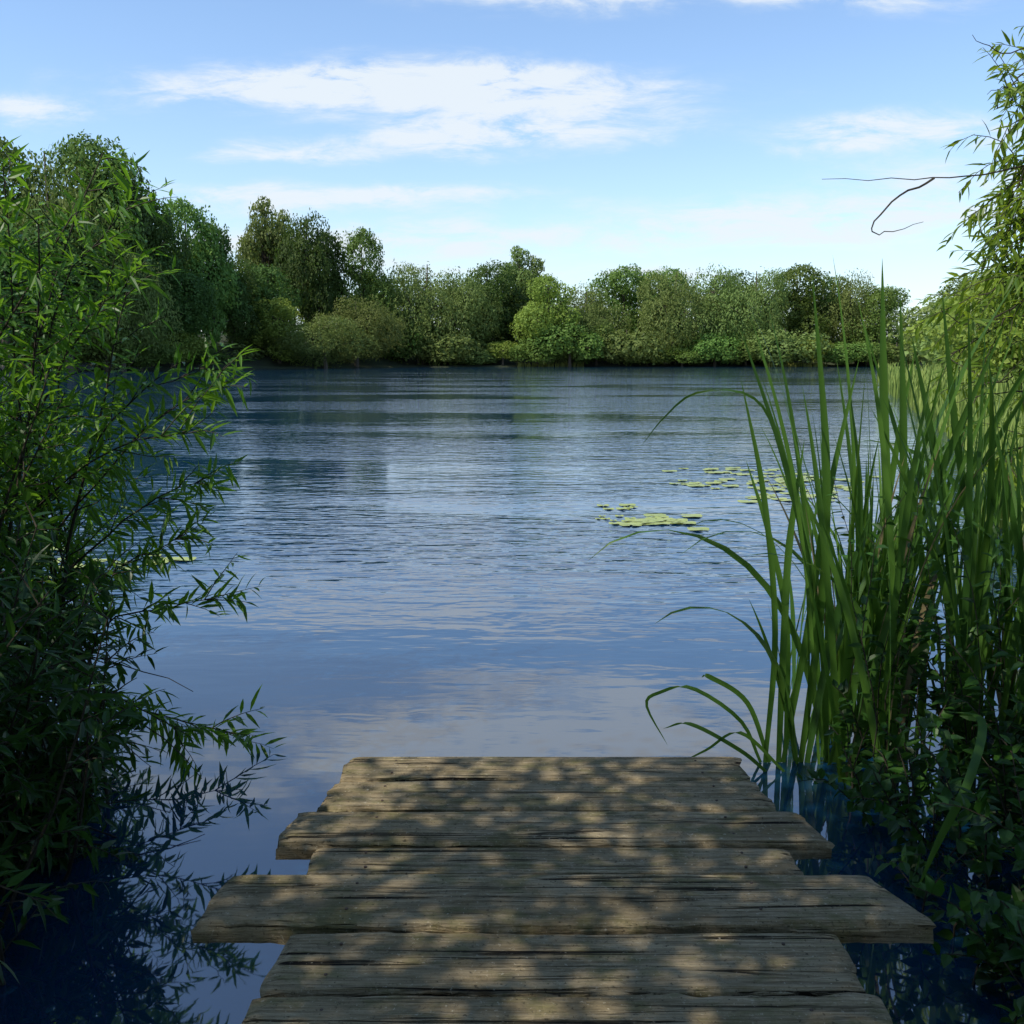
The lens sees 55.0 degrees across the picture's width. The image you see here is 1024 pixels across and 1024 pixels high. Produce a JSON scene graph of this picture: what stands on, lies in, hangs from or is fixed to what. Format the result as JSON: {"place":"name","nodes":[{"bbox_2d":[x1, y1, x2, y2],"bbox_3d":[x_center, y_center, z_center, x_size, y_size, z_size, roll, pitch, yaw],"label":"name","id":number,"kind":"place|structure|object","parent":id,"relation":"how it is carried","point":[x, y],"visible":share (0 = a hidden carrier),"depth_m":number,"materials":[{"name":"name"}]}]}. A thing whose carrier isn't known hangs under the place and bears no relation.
{"place":"outdoors","nodes":[
{"label":"outdoors","id":0,"kind":"place"},
{"bbox_2d":[0,367,1023,1023],"bbox_3d":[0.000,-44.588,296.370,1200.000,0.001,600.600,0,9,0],"label":"lake water","id":1,"kind":"structure","parent":0,"point":[420,547],"depth_m":6.77,"materials":[{"name":"blue liquid"}]},
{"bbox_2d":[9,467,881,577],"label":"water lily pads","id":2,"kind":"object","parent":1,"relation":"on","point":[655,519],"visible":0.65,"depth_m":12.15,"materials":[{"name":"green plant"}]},
{"bbox_2d":[191,757,936,1023],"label":"wooden jetty","id":3,"kind":"object","parent":1,"relation":"in","point":[554,890],"visible":1,"depth_m":2.71,"materials":[{"name":"brown wood"}]},
{"bbox_2d":[0,333,1023,829],"bbox_3d":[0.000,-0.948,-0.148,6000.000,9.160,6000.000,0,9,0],"label":"ground","id":4,"kind":"structure","parent":0,"point":[272,363],"depth_m":188.41,"materials":[{"name":"green plant"}]},
{"bbox_2d":[0,337,41,370],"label":"lakeside shrub","id":5,"kind":"object","parent":4,"relation":"on","point":[19,354],"visible":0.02,"depth_m":132.56,"materials":[{"name":"green plant"}]},
{"bbox_2d":[0,136,73,334],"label":"broadleaf tree","id":6,"kind":"object","parent":4,"relation":"on","point":[8,150],"visible":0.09,"depth_m":133.39,"materials":[{"name":"green plant"}]},
{"bbox_2d":[0,223,84,371],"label":"alder tree","id":7,"kind":"object","parent":4,"relation":"on","point":[5,283],"visible":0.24,"depth_m":122.04,"materials":[{"name":"green plant"}]},
{"bbox_2d":[23,333,87,368],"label":"lakeside shrub","id":8,"kind":"object","parent":4,"relation":"on","point":[84,360],"visible":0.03,"depth_m":132.56,"materials":[{"name":"green plant"}]},
{"bbox_2d":[0,145,130,370],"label":"willow tree","id":9,"kind":"object","parent":4,"relation":"on","point":[58,200],"visible":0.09,"depth_m":130.48,"materials":[{"name":"green plant"}]},
{"bbox_2d":[37,338,102,370],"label":"lakeside shrub","id":10,"kind":"object","parent":4,"relation":"on","point":[87,358],"visible":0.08,"depth_m":134.03,"materials":[{"name":"green plant"}]},
{"bbox_2d":[6,209,139,371],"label":"alder tree","id":11,"kind":"object","parent":4,"relation":"on","point":[78,247],"visible":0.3,"depth_m":125.06,"materials":[{"name":"green plant"}]},
{"bbox_2d":[0,430,166,985],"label":"waterside shrub","id":12,"kind":"object","parent":4,"relation":"on","point":[37,777],"visible":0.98,"depth_m":3.33,"materials":[{"name":"green plant"}]},
{"bbox_2d":[52,324,148,370],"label":"lakeside shrub","id":13,"kind":"object","parent":4,"relation":"on","point":[127,344],"visible":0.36,"depth_m":131.61,"materials":[{"name":"green plant"}]},
{"bbox_2d":[31,129,170,368],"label":"broadleaf tree","id":14,"kind":"object","parent":4,"relation":"on","point":[94,148],"visible":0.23,"depth_m":133.78,"materials":[{"name":"green plant"}]},
{"bbox_2d":[55,248,183,370],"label":"willow tree","id":15,"kind":"object","parent":4,"relation":"on","point":[125,322],"visible":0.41,"depth_m":133.12,"materials":[{"name":"green plant"}]},
{"bbox_2d":[84,160,177,367],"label":"alder tree","id":16,"kind":"object","parent":4,"relation":"on","point":[149,232],"visible":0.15,"depth_m":139.39,"materials":[{"name":"green plant"}]},
{"bbox_2d":[103,343,180,370],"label":"lakeside shrub","id":17,"kind":"object","parent":4,"relation":"on","point":[166,353],"visible":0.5,"depth_m":138.46,"materials":[{"name":"green plant"}]},
{"bbox_2d":[0,136,285,837],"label":"willow shrub","id":18,"kind":"object","parent":4,"relation":"on","point":[35,419],"visible":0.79,"depth_m":4.43,"materials":[{"name":"green plant"}]},
{"bbox_2d":[129,191,194,366],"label":"alder tree","id":19,"kind":"object","parent":4,"relation":"on","point":[166,235],"visible":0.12,"depth_m":145.77,"materials":[{"name":"green plant"}]},
{"bbox_2d":[142,330,210,367],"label":"lakeside shrub","id":20,"kind":"object","parent":4,"relation":"on","point":[199,344],"visible":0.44,"depth_m":147.67,"materials":[{"name":"green plant"}]},
{"bbox_2d":[147,249,221,367],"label":"alder tree","id":21,"kind":"object","parent":4,"relation":"on","point":[187,305],"visible":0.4,"depth_m":146.88,"materials":[{"name":"green plant"}]},
{"bbox_2d":[157,196,242,354],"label":"broadleaf tree","id":22,"kind":"object","parent":4,"relation":"on","point":[200,251],"visible":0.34,"depth_m":154.91,"materials":[{"name":"green plant"}]},
{"bbox_2d":[186,348,230,364],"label":"lakeside shrub","id":23,"kind":"object","parent":4,"relation":"on","point":[214,351],"visible":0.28,"depth_m":156.66,"materials":[{"name":"green plant"}]},
{"bbox_2d":[189,223,252,349],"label":"alder tree","id":24,"kind":"object","parent":4,"relation":"on","point":[224,241],"visible":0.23,"depth_m":161.23,"materials":[{"name":"green plant"}]},
{"bbox_2d":[208,256,263,348],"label":"alder tree","id":25,"kind":"object","parent":4,"relation":"on","point":[232,331],"visible":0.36,"depth_m":166.81,"materials":[{"name":"green plant"}]},
{"bbox_2d":[207,340,276,361],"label":"lakeside shrub","id":26,"kind":"object","parent":4,"relation":"on","point":[251,355],"visible":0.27,"depth_m":166.49,"materials":[{"name":"green plant"}]},
{"bbox_2d":[230,195,287,286],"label":"poplar tree","id":27,"kind":"object","parent":4,"relation":"on","point":[267,237],"visible":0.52,"depth_m":187.69,"materials":[{"name":"green plant"}]},
{"bbox_2d":[221,261,302,340],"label":"alder tree","id":28,"kind":"object","parent":4,"relation":"on","point":[269,291],"visible":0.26,"depth_m":173.59,"materials":[{"name":"green plant"}]},
{"bbox_2d":[237,297,313,363],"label":"maple tree","id":29,"kind":"object","parent":4,"relation":"on","point":[279,314],"visible":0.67,"depth_m":168.56,"materials":[{"name":"green plant"}]},
{"bbox_2d":[266,209,302,324],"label":"poplar tree","id":30,"kind":"object","parent":4,"relation":"on","point":[282,217],"visible":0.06,"depth_m":194.72,"materials":[{"name":"green plant"}]},
{"bbox_2d":[273,207,336,342],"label":"alder tree","id":31,"kind":"object","parent":4,"relation":"on","point":[303,256],"visible":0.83,"depth_m":184.68,"materials":[{"name":"green plant"}]},
{"bbox_2d":[259,314,382,367],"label":"bush","id":32,"kind":"object","parent":4,"relation":"on","point":[323,341],"visible":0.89,"depth_m":170.07,"materials":[{"name":"green plant"}]},
{"bbox_2d":[297,228,351,325],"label":"alder tree","id":33,"kind":"object","parent":4,"relation":"on","point":[332,257],"visible":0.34,"depth_m":189.29,"materials":[{"name":"green plant"}]},
{"bbox_2d":[307,293,411,367],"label":"willow tree","id":34,"kind":"object","parent":4,"relation":"on","point":[368,321],"visible":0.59,"depth_m":181.04,"materials":[{"name":"green plant"}]},
{"bbox_2d":[333,226,399,354],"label":"broadleaf tree","id":35,"kind":"object","parent":4,"relation":"on","point":[366,280],"visible":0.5,"depth_m":191.51,"materials":[{"name":"green plant"}]},
{"bbox_2d":[364,318,419,362],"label":"lakeside shrub","id":36,"kind":"object","parent":4,"relation":"on","point":[396,355],"visible":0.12,"depth_m":195.75,"materials":[{"name":"green plant"}]},
{"bbox_2d":[373,274,413,320],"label":"alder tree","id":37,"kind":"object","parent":4,"relation":"on","point":[398,281],"visible":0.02,"depth_m":218.60,"materials":[{"name":"green plant"}]},
{"bbox_2d":[13,361,826,370],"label":"shore reeds","id":38,"kind":"object","parent":4,"relation":"on","point":[787,364],"visible":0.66,"depth_m":201.53,"materials":[{"name":"green plant"}]},
{"bbox_2d":[395,322,448,364],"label":"lakeside shrub","id":39,"kind":"object","parent":4,"relation":"on","point":[414,343],"visible":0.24,"depth_m":195.50,"materials":[{"name":"green plant"}]},
{"bbox_2d":[372,261,487,365],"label":"willow tree","id":40,"kind":"object","parent":4,"relation":"on","point":[417,288],"visible":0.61,"depth_m":194.76,"materials":[{"name":"green plant"}]},
{"bbox_2d":[409,332,492,364],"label":"lakeside shrub","id":41,"kind":"object","parent":4,"relation":"on","point":[472,343],"visible":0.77,"depth_m":194.59,"materials":[{"name":"green plant"}]},
{"bbox_2d":[400,266,506,350],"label":"willow tree","id":42,"kind":"object","parent":4,"relation":"on","point":[481,302],"visible":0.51,"depth_m":198.61,"materials":[{"name":"green plant"}]},
{"bbox_2d":[451,349,503,364],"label":"lakeside shrub","id":43,"kind":"object","parent":4,"relation":"on","point":[482,361],"visible":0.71,"depth_m":198.08,"materials":[{"name":"green plant"}]},
{"bbox_2d":[452,258,522,343],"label":"alder tree","id":44,"kind":"object","parent":4,"relation":"on","point":[495,289],"visible":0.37,"depth_m":208.06,"materials":[{"name":"green plant"}]},
{"bbox_2d":[477,340,527,364],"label":"lakeside shrub","id":45,"kind":"object","parent":4,"relation":"on","point":[498,346],"visible":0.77,"depth_m":199.22,"materials":[{"name":"green plant"}]},
{"bbox_2d":[471,280,536,343],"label":"alder tree","id":46,"kind":"object","parent":4,"relation":"on","point":[522,302],"visible":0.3,"depth_m":213.24,"materials":[{"name":"green plant"}]},
{"bbox_2d":[498,246,541,342],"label":"poplar tree","id":47,"kind":"object","parent":4,"relation":"on","point":[516,262],"visible":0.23,"depth_m":222.77,"materials":[{"name":"green plant"}]},
{"bbox_2d":[515,255,553,307],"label":"poplar tree","id":48,"kind":"object","parent":4,"relation":"on","point":[536,267],"visible":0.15,"depth_m":222.88,"materials":[{"name":"green plant"}]},
{"bbox_2d":[507,336,566,366],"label":"lakeside shrub","id":49,"kind":"object","parent":4,"relation":"on","point":[532,354],"visible":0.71,"depth_m":197.33,"materials":[{"name":"green plant"}]},
{"bbox_2d":[507,273,582,363],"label":"maple tree","id":50,"kind":"object","parent":4,"relation":"on","point":[545,312],"visible":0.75,"depth_m":197.62,"materials":[{"name":"green plant"}]},
{"bbox_2d":[527,320,604,366],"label":"lakeside shrub","id":51,"kind":"object","parent":4,"relation":"on","point":[585,351],"visible":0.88,"depth_m":195.44,"materials":[{"name":"green plant"}]},
{"bbox_2d":[542,302,610,364],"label":"willow tree","id":52,"kind":"object","parent":4,"relation":"on","point":[591,317],"visible":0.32,"depth_m":200.75,"materials":[{"name":"green plant"}]},
{"bbox_2d":[555,281,632,362],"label":"willow tree","id":53,"kind":"object","parent":4,"relation":"on","point":[592,299],"visible":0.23,"depth_m":207.62,"materials":[{"name":"green plant"}]},
{"bbox_2d":[574,319,624,364],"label":"lakeside shrub","id":54,"kind":"object","parent":4,"relation":"on","point":[604,328],"visible":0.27,"depth_m":200.20,"materials":[{"name":"green plant"}]},
{"bbox_2d":[580,263,651,335],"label":"broadleaf tree","id":55,"kind":"object","parent":4,"relation":"on","point":[614,277],"visible":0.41,"depth_m":215.80,"materials":[{"name":"green plant"}]},
{"bbox_2d":[592,327,665,365],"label":"lakeside shrub","id":56,"kind":"object","parent":4,"relation":"on","point":[632,341],"visible":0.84,"depth_m":198.60,"materials":[{"name":"green plant"}]},
{"bbox_2d":[621,347,677,365],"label":"lakeside shrub","id":57,"kind":"object","parent":4,"relation":"on","point":[662,361],"visible":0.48,"depth_m":200.43,"materials":[{"name":"green plant"}]},
{"bbox_2d":[620,266,689,349],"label":"broadleaf tree","id":58,"kind":"object","parent":4,"relation":"on","point":[658,272],"visible":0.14,"depth_m":217.63,"materials":[{"name":"green plant"}]},
{"bbox_2d":[634,266,729,364],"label":"willow tree","id":59,"kind":"object","parent":4,"relation":"on","point":[667,299],"visible":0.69,"depth_m":203.14,"materials":[{"name":"green plant"}]},
{"bbox_2d":[651,346,712,366],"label":"lakeside shrub","id":60,"kind":"object","parent":4,"relation":"on","point":[690,359],"visible":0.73,"depth_m":201.20,"materials":[{"name":"green plant"}]},
{"bbox_2d":[679,329,743,366],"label":"lakeside shrub","id":61,"kind":"object","parent":4,"relation":"on","point":[714,351],"visible":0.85,"depth_m":200.26,"materials":[{"name":"green plant"}]},
{"bbox_2d":[659,263,765,362],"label":"willow tree","id":62,"kind":"object","parent":4,"relation":"on","point":[724,298],"visible":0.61,"depth_m":204.59,"materials":[{"name":"green plant"}]},
{"bbox_2d":[703,268,759,327],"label":"alder tree","id":63,"kind":"object","parent":4,"relation":"on","point":[739,276],"visible":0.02,"depth_m":219.45,"materials":[{"name":"green plant"}]},
{"bbox_2d":[716,339,777,364],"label":"lakeside shrub","id":64,"kind":"object","parent":4,"relation":"on","point":[744,356],"visible":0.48,"depth_m":200.17,"materials":[{"name":"green plant"}]},
{"bbox_2d":[717,266,797,344],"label":"willow tree","id":65,"kind":"object","parent":4,"relation":"on","point":[766,302],"visible":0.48,"depth_m":207.63,"materials":[{"name":"green plant"}]},
{"bbox_2d":[737,325,833,364],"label":"lakeside shrub","id":66,"kind":"object","parent":4,"relation":"on","point":[786,340],"visible":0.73,"depth_m":198.89,"materials":[{"name":"green plant"}]},
{"bbox_2d":[763,262,832,346],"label":"broadleaf tree","id":67,"kind":"object","parent":4,"relation":"on","point":[798,302],"visible":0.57,"depth_m":213.08,"materials":[{"name":"green plant"}]},
{"bbox_2d":[589,259,1023,891],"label":"cattail reeds","id":68,"kind":"object","parent":4,"relation":"on","point":[833,637],"visible":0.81,"depth_m":4.27,"materials":[{"name":"green plant"}]},
{"bbox_2d":[825,477,1023,764],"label":"climbing bindweed","id":69,"kind":"object","parent":68,"relation":"attached to","point":[931,611],"visible":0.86,"depth_m":3.93,"materials":[{"name":"green plant"}]},
{"bbox_2d":[790,339,834,362],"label":"lakeside shrub","id":70,"kind":"object","parent":4,"relation":"on","point":[813,349],"visible":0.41,"depth_m":200.88,"materials":[{"name":"green plant"}]},
{"bbox_2d":[803,273,855,348],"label":"alder tree","id":71,"kind":"object","parent":4,"relation":"on","point":[828,288],"visible":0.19,"depth_m":217.69,"materials":[{"name":"green plant"}]},
{"bbox_2d":[809,341,878,366],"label":"lakeside shrub","id":72,"kind":"object","parent":4,"relation":"on","point":[851,354],"visible":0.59,"depth_m":200.16,"materials":[{"name":"green plant"}]},
{"bbox_2d":[805,268,893,345],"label":"willow tree","id":73,"kind":"object","parent":4,"relation":"on","point":[833,335],"visible":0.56,"depth_m":212.79,"materials":[{"name":"green plant"}]},
{"bbox_2d":[831,340,899,364],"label":"lakeside shrub","id":74,"kind":"object","parent":4,"relation":"on","point":[878,357],"visible":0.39,"depth_m":200.62,"materials":[{"name":"green plant"}]},
{"bbox_2d":[844,283,922,345],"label":"broadleaf tree","id":75,"kind":"object","parent":4,"relation":"on","point":[892,298],"visible":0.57,"depth_m":209.25,"materials":[{"name":"green plant"}]},
{"bbox_2d":[869,341,925,364],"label":"lakeside shrub","id":76,"kind":"object","parent":4,"relation":"on","point":[894,347],"visible":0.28,"depth_m":201.39,"materials":[{"name":"green plant"}]},
{"bbox_2d":[796,620,1023,1023],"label":"bramble shrub","id":77,"kind":"object","parent":4,"relation":"on","point":[1002,950],"visible":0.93,"depth_m":3.50,"materials":[{"name":"green plant"}]},
{"bbox_2d":[886,296,942,366],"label":"lakeside shrub","id":78,"kind":"object","parent":4,"relation":"on","point":[913,320],"visible":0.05,"depth_m":102.77,"materials":[{"name":"green plant"}]},
{"bbox_2d":[837,26,1023,511],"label":"overhanging willow tree","id":79,"kind":"object","parent":4,"relation":"on","point":[1007,214],"visible":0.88,"depth_m":4.88,"materials":[{"name":"green plant"}]},
{"bbox_2d":[903,291,977,357],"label":"lakeside shrub","id":80,"kind":"object","parent":4,"relation":"on","point":[922,335],"visible":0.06,"depth_m":81.92,"materials":[{"name":"green plant"}]},
{"bbox_2d":[915,276,983,317],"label":"willow tree","id":81,"kind":"object","parent":4,"relation":"on","point":[967,286],"visible":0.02,"depth_m":117.01,"materials":[{"name":"green plant"}]},
{"bbox_2d":[876,362,1023,533],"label":"bank reeds","id":82,"kind":"object","parent":4,"relation":"on","point":[893,374],"visible":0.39,"depth_m":23.66,"materials":[{"name":"green plant"}]},
{"bbox_2d":[904,314,1003,377],"bbox_3d":[29.280,-9.880,57.285,11.777,6.036,11.755,2,9,13],"label":"lakeside shrub","id":83,"kind":"object","parent":4,"relation":"on","point":[937,354],"visible":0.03,"depth_m":58.73,"materials":[{"name":"green plant"}]},
{"bbox_2d":[920,270,1012,318],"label":"broadleaf tree","id":84,"kind":"object","parent":4,"relation":"on","point":[949,289],"visible":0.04,"depth_m":146.74,"materials":[{"name":"green plant"}]},
{"bbox_2d":[918,270,1023,384],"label":"lakeside shrub","id":85,"kind":"object","parent":4,"relation":"on","point":[997,357],"visible":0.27,"depth_m":31.19,"materials":[{"name":"green plant"}]},
{"bbox_2d":[961,269,1023,371],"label":"lakeside shrub","id":86,"kind":"object","parent":4,"relation":"on","point":[991,331],"depth_m":35.62,"materials":[{"name":"green plant"}]},
{"bbox_2d":[1002,319,1023,367],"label":"lakeside shrub","id":87,"kind":"object","parent":4,"relation":"on","point":[1017,345],"visible":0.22,"depth_m":30.05,"materials":[{"name":"green plant"}]},
{"bbox_2d":[0,0,1023,337],"label":"sky","id":88,"kind":"structure","parent":0,"point":[587,137],"materials":[{"name":"blue"}]}
]}

